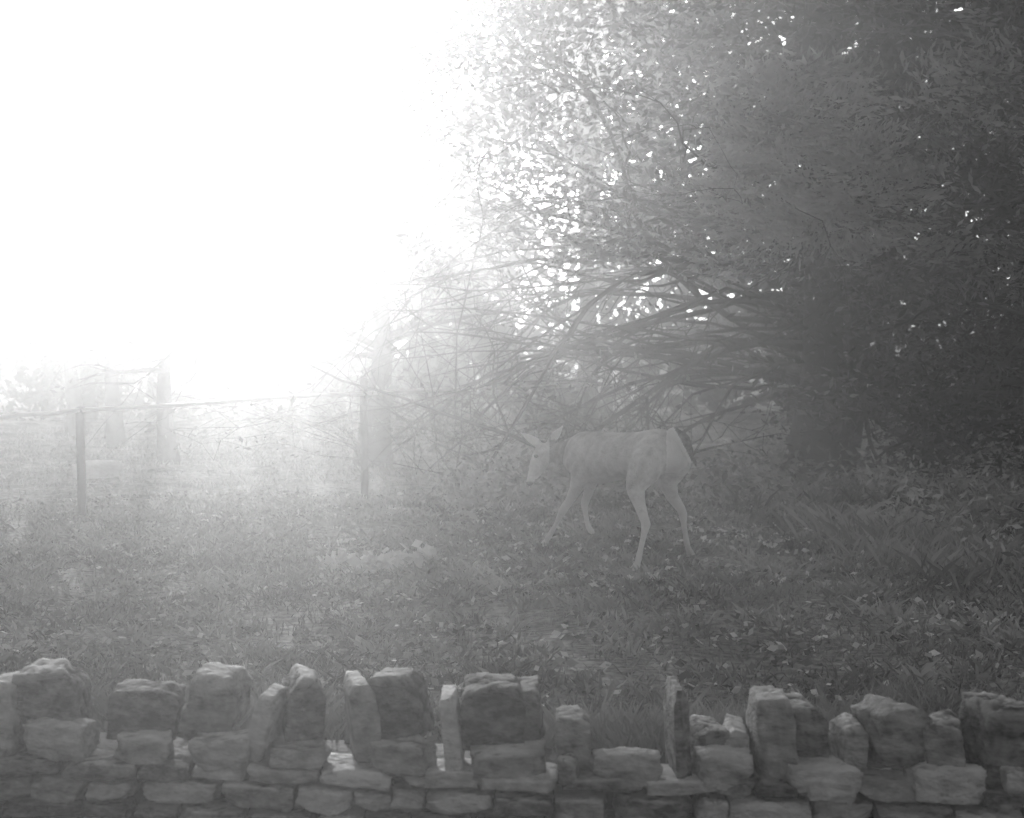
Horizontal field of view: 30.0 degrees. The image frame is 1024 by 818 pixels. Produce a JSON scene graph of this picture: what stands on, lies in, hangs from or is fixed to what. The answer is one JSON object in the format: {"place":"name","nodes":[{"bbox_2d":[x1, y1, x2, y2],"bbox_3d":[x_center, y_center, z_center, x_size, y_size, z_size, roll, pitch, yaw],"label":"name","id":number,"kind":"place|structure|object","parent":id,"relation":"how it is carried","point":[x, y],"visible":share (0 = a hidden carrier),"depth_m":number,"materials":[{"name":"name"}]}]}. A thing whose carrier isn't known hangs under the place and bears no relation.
{"place":"outdoors","nodes":[
{"label":"outdoors","id":0,"kind":"place"},
{"bbox_2d":[0,0,1009,326],"label":"sky","id":1,"kind":"structure","parent":0,"point":[80,80],"materials":[{"name":"white"}]},
{"bbox_2d":[0,327,1023,758],"bbox_3d":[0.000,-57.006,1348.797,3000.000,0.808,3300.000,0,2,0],"label":"ground","id":2,"kind":"structure","parent":0,"point":[748,417],"depth_m":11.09,"materials":[{"name":"grey plant"}]},
{"bbox_2d":[71,460,123,478],"bbox_3d":[-3.470,0.514,16.036,0.431,0.174,0.306,0,2,0],"label":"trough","id":3,"kind":"object","parent":2,"relation":"on","point":[95,469],"visible":0.77,"depth_m":15.92,"materials":[{"name":"stone"}]},
{"bbox_2d":[0,171,202,436],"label":"woodland tree","id":4,"kind":"object","parent":2,"relation":"on","point":[73,398],"visible":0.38,"depth_m":22.44,"materials":[{"name":"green plant"}]},
{"bbox_2d":[0,156,294,448],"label":"woodland tree","id":5,"kind":"object","parent":2,"relation":"on","point":[82,237],"visible":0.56,"depth_m":20.09,"materials":[{"name":"white plant"}]},
{"bbox_2d":[37,124,282,464],"bbox_3d":[-3.263,-1.009,17.564,2.154,3.317,2.049,0,2,0],"label":"woodland tree","id":6,"kind":"object","parent":2,"relation":"on","point":[126,272],"visible":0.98,"depth_m":17.49,"materials":[{"name":"white plant"}]},
{"bbox_2d":[316,539,446,575],"bbox_3d":[-0.694,0.799,10.076,0.693,0.178,0.642,0,2,0],"label":"leaf pile","id":7,"kind":"object","parent":2,"relation":"on","point":[367,561],"visible":0.88,"depth_m":10.01,"materials":[{"name":"grey plant"}]},
{"bbox_2d":[188,88,612,467],"bbox_3d":[-0.906,-1.248,18.062,4.543,3.736,2.939,0,2,0],"label":"woodland tree","id":8,"kind":"object","parent":2,"relation":"on","point":[376,449],"visible":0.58,"depth_m":18.11,"materials":[{"name":"grey plant"}]},
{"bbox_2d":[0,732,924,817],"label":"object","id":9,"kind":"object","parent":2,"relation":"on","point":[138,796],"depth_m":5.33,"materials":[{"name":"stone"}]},
{"bbox_2d":[0,377,962,519],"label":"pipe rail fence","id":10,"kind":"object","parent":2,"relation":"on","point":[78,411],"visible":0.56,"depth_m":13.75,"materials":[{"name":"grey metal"}]},
{"bbox_2d":[0,658,1023,817],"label":"stone wall","id":11,"kind":"structure","parent":2,"relation":"on","point":[270,762],"depth_m":5.05,"materials":[{"name":"grey stone"}]},
{"bbox_2d":[0,0,1023,424],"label":"background woods","id":12,"kind":"object","parent":2,"relation":"on","point":[200,384],"visible":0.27,"depth_m":27.43,"materials":[{"name":"grey plant"}]},
{"bbox_2d":[0,486,1023,742],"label":"fallen leaves","id":13,"kind":"object","parent":2,"relation":"on","point":[458,628],"visible":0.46,"depth_m":8.84,"materials":[{"name":"grey plant"}]},
{"bbox_2d":[33,0,1023,497],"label":"spreading yew tree","id":14,"kind":"object","parent":2,"relation":"on","point":[797,138],"visible":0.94,"depth_m":15.00,"materials":[{"name":"grey plant"}]},
{"bbox_2d":[520,426,695,573],"bbox_3d":[0.638,0.455,10.597,0.693,0.757,1.268,-1,3,-27],"label":"deer","id":15,"kind":"object","parent":2,"relation":"on","point":[640,462],"visible":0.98,"depth_m":10.46},
{"bbox_2d":[426,440,865,522],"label":"undergrowth","id":16,"kind":"object","parent":2,"relation":"on","point":[464,484],"visible":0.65,"depth_m":13.88,"materials":[{"name":"grey plant"}]},
{"bbox_2d":[691,444,729,468],"bbox_3d":[1.752,0.440,17.034,0.565,0.262,0.322,0,2,0],"label":"field rock","id":17,"kind":"object","parent":2,"relation":"on","point":[710,453],"visible":0.21,"depth_m":16.90,"materials":[{"name":"stone"}]},
{"bbox_2d":[717,0,1023,483],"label":"holly tree","id":18,"kind":"object","parent":2,"relation":"on","point":[1011,254],"visible":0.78,"depth_m":14.88,"materials":[{"name":"grey plant"}]},
{"bbox_2d":[726,445,1023,592],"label":"weeds","id":19,"kind":"object","parent":2,"relation":"on","point":[958,541],"visible":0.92,"depth_m":11.80,"materials":[{"name":"grey plant"}]}
]}

